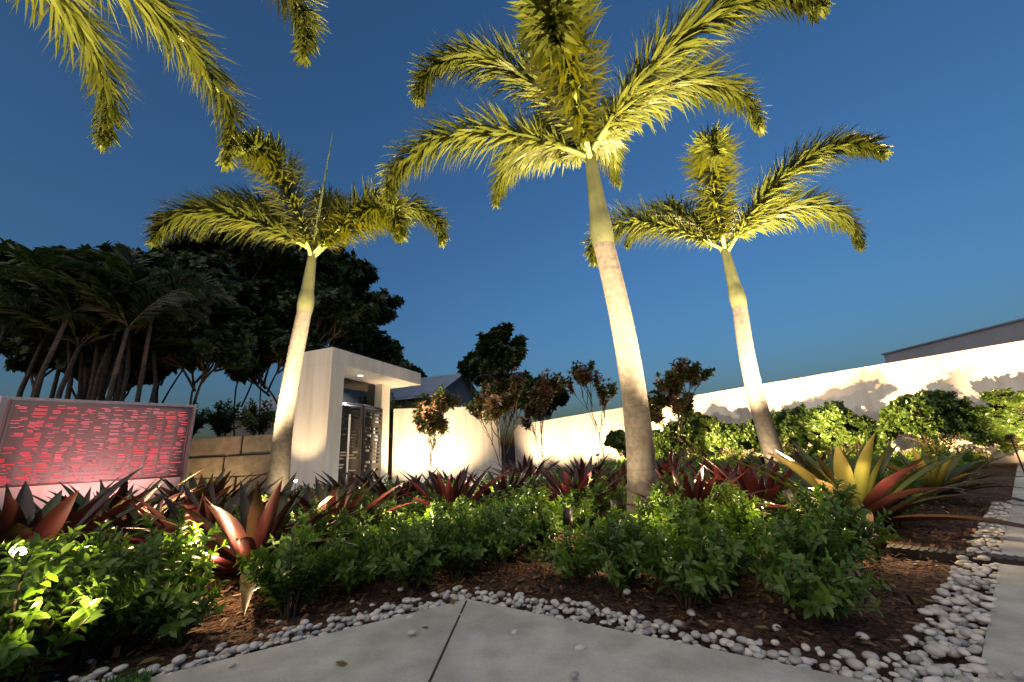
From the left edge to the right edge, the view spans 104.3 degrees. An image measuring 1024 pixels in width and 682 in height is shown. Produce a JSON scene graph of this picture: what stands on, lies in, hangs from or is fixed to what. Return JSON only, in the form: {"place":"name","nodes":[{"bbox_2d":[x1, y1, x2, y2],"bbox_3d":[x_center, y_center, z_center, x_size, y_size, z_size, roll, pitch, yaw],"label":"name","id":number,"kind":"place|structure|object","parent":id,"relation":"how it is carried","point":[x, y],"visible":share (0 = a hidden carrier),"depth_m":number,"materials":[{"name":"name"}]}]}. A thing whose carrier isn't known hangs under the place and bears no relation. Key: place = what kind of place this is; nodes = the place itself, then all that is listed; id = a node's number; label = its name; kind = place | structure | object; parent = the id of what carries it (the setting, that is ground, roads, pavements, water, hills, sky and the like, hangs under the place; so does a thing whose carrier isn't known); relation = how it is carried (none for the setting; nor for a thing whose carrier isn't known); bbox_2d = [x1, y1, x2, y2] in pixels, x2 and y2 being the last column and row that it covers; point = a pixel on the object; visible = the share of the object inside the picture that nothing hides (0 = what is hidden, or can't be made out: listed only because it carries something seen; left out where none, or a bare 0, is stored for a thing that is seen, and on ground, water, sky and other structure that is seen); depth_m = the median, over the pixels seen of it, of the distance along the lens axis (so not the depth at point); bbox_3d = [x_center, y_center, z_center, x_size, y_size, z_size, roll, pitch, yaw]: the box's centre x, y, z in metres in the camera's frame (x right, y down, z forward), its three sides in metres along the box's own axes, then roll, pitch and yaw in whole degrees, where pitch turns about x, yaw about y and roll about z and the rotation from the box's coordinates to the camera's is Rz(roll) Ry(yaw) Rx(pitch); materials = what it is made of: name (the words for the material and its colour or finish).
{"place":"outdoors","nodes":[
{"label":"outdoors","id":0,"kind":"place"},
{"bbox_2d":[0,396,196,511],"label":"screen wall","id":1,"kind":"structure","parent":0,"point":[41,492],"depth_m":7.40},
{"bbox_2d":[0,400,191,487],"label":"screen","id":2,"kind":"object","parent":1,"relation":"attached to","point":[105,460],"visible":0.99,"depth_m":7.46,"materials":[{"name":"silver metal"}]},
{"bbox_2d":[0,405,186,485],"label":"screen glow","id":3,"kind":"object","parent":2,"relation":"in","point":[167,417],"visible":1,"depth_m":7.41,"materials":[{"name":"red"}]},
{"bbox_2d":[0,399,194,491],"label":"screen posts","id":4,"kind":"object","parent":1,"relation":"attached to","point":[7,413],"visible":0.74,"depth_m":8.32,"materials":[{"name":"metal"}]},
{"bbox_2d":[196,436,515,480],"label":"terrace","id":5,"kind":"structure","parent":0,"point":[510,454],"depth_m":13.33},
{"bbox_2d":[192,392,431,436],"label":"terrace plants","id":6,"kind":"object","parent":5,"relation":"on","point":[248,415],"visible":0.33,"depth_m":10.93,"materials":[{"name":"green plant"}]},
{"bbox_2d":[0,0,1023,445],"label":"sky","id":7,"kind":"structure","parent":0,"point":[943,257],"materials":[{"name":"blue"}]},
{"bbox_2d":[10,462,1017,681],"bbox_3d":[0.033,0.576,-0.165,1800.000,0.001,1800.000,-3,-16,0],"label":"ground","id":8,"kind":"structure","parent":0,"point":[871,625],"depth_m":1.60,"materials":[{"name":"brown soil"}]},
{"bbox_2d":[0,247,233,402],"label":"cane palm stems","id":9,"kind":"object","parent":8,"relation":"on","point":[90,387],"visible":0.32,"depth_m":8.94,"materials":[{"name":"brown plant"}]},
{"bbox_2d":[0,241,238,362],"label":"cane palm leaves","id":10,"kind":"object","parent":9,"relation":"attached to","point":[18,293],"visible":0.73,"depth_m":8.72,"materials":[{"name":"green plant"}]},
{"bbox_2d":[86,663,152,681],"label":"turf","id":11,"kind":"structure","parent":8,"relation":"on","point":[132,675],"depth_m":1.13,"materials":[{"name":"green plant"}]},
{"bbox_2d":[13,480,296,554],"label":"fixture lenses","id":12,"kind":"object","parent":8,"relation":"on","point":[23,549],"visible":0.42,"depth_m":1.50,"materials":[{"name":"white glass"}]},
{"bbox_2d":[6,0,329,172],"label":"palm","id":13,"kind":"object","parent":8,"relation":"on","point":[74,23],"visible":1,"depth_m":3.48,"materials":[{"name":"green plant"}]},
{"bbox_2d":[183,431,368,497],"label":"sandstone blocks","id":14,"kind":"structure","parent":8,"relation":"on","point":[241,457],"depth_m":9.74,"materials":[{"name":"beige stone"}]},
{"bbox_2d":[141,122,454,498],"bbox_3d":[-2.598,-0.593,4.847,3.308,5.298,2.700,-12,-18,28],"label":"palm","id":15,"kind":"object","parent":8,"relation":"on","point":[334,220],"visible":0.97,"depth_m":4.75,"materials":[{"name":"green plant"}]},
{"bbox_2d":[226,376,474,437],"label":"house walls","id":16,"kind":"structure","parent":8,"relation":"on","point":[459,386],"depth_m":23.81,"materials":[{"name":"grey paint"}]},
{"bbox_2d":[236,373,476,416],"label":"house roof","id":17,"kind":"structure","parent":16,"relation":"on","point":[428,385],"depth_m":23.18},
{"bbox_2d":[388,473,552,486],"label":"portal paving","id":18,"kind":"structure","parent":8,"relation":"on","point":[481,480],"depth_m":10.42,"materials":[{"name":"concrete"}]},
{"bbox_2d":[290,347,420,493],"bbox_3d":[-3.445,1.966,9.236,1.012,2.900,3.199,-9,-17,19],"label":"portal","id":19,"kind":"object","parent":18,"relation":"on","point":[316,435],"depth_m":7.98,"materials":[{"name":"white paint"}]},
{"bbox_2d":[338,402,362,484],"bbox_3d":[-3.629,2.242,8.473,0.030,1.870,1.031,-12,-18,27],"label":"gate leaf","id":20,"kind":"object","parent":19,"relation":"attached to","point":[356,424],"visible":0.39,"depth_m":8.71,"materials":[{"name":"black metal"}]},
{"bbox_2d":[346,414,350,471],"bbox_3d":[-3.483,2.168,8.480,0.030,1.200,0.030,-3,-16,0],"label":"door handle","id":21,"kind":"object","parent":20,"relation":"attached to","point":[348,443],"visible":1,"depth_m":8.46,"materials":[{"name":"silver metal"}]},
{"bbox_2d":[360,404,382,483],"bbox_3d":[-3.308,2.492,9.408,0.030,1.870,0.965,-5,-16,6],"label":"gate leaf","id":22,"kind":"object","parent":19,"relation":"attached to","point":[366,456],"visible":0.87,"depth_m":9.39,"materials":[{"name":"black metal"}]},
{"bbox_2d":[392,407,501,483],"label":"boundary wall","id":23,"kind":"structure","parent":18,"relation":"on","point":[464,442],"depth_m":10.87,"materials":[{"name":"white paint"}]},
{"bbox_2d":[471,374,495,402],"bbox_3d":[-0.781,2.569,12.308,0.926,3.141,0.220,-3,-16,0],"label":"lamp post","id":24,"kind":"object","parent":18,"relation":"on","point":[476,378],"visible":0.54,"depth_m":12.68,"materials":[{"name":"black metal"}]},
{"bbox_2d":[0,443,996,681],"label":"shrubs","id":25,"kind":"object","parent":8,"relation":"on","point":[14,657],"visible":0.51,"depth_m":1.72,"materials":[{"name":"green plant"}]},
{"bbox_2d":[149,599,867,681],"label":"slab","id":26,"kind":"structure","parent":8,"relation":"on","point":[484,644],"depth_m":1.20,"materials":[{"name":"concrete"}]},
{"bbox_2d":[428,600,466,681],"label":"slab joints","id":27,"kind":"object","parent":26,"relation":"in","point":[440,657],"visible":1,"depth_m":1.27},
{"bbox_2d":[0,433,1023,614],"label":"bromeliads","id":28,"kind":"object","parent":8,"relation":"on","point":[257,524],"visible":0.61,"depth_m":2.65,"materials":[{"name":"red plant"}]},
{"bbox_2d":[10,433,1023,580],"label":"spot fixtures","id":29,"kind":"object","parent":8,"relation":"on","point":[568,512],"visible":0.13,"depth_m":2.55,"materials":[{"name":"black metal"}]},
{"bbox_2d":[138,579,895,665],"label":"fallen leaves","id":30,"kind":"object","parent":8,"relation":"on","point":[344,663],"visible":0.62,"depth_m":1.42,"materials":[{"name":"brown plant"}]},
{"bbox_2d":[37,585,1023,681],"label":"pebbles","id":31,"kind":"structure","parent":8,"relation":"on","point":[869,673],"depth_m":1.31,"materials":[{"name":"white stone"}]},
{"bbox_2d":[375,0,834,523],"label":"palm","id":32,"kind":"object","parent":8,"relation":"on","point":[587,130],"visible":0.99,"depth_m":3.67,"materials":[{"name":"green plant"}]},
{"bbox_2d":[580,119,893,470],"bbox_3d":[3.039,-0.731,5.319,3.397,5.200,3.633,-14,-19,34],"label":"palm","id":33,"kind":"object","parent":8,"relation":"on","point":[711,219],"visible":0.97,"depth_m":5.22,"materials":[{"name":"green plant"}]},
{"bbox_2d":[514,340,1023,467],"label":"long wall","id":34,"kind":"structure","parent":8,"relation":"on","point":[871,391],"depth_m":8.76,"materials":[{"name":"white paint"}]},
{"bbox_2d":[603,387,1023,459],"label":"wall bushes","id":35,"kind":"object","parent":8,"relation":"on","point":[990,422],"depth_m":7.52,"materials":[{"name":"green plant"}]},
{"bbox_2d":[889,500,1012,681],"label":"pebble band","id":36,"kind":"object","parent":8,"relation":"on","point":[938,646],"visible":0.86,"depth_m":1.28,"materials":[{"name":"white stone"}]},
{"bbox_2d":[878,543,1023,568],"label":"edging","id":37,"kind":"object","parent":8,"relation":"on","point":[944,555],"visible":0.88,"depth_m":1.89,"materials":[{"name":"black metal"}]},
{"bbox_2d":[411,357,717,482],"bbox_3d":[1.291,2.192,11.819,7.688,3.373,5.367,-3,-16,0],"label":"magnolia","id":38,"kind":"object","parent":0,"point":[502,402],"depth_m":10.18,"materials":[{"name":"green plant"}]},
{"bbox_2d":[884,320,1023,362],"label":"building","id":39,"kind":"structure","parent":0,"point":[1007,333],"depth_m":15.68,"materials":[{"name":"silver metal"}]},
{"bbox_2d":[881,318,1023,354],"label":"building cap","id":40,"kind":"object","parent":39,"relation":"on","point":[954,336],"visible":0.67,"depth_m":15.97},
{"bbox_2d":[978,462,1023,681],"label":"path","id":41,"kind":"structure","parent":0,"point":[1003,650],"depth_m":1.29,"materials":[{"name":"concrete"}]}
]}

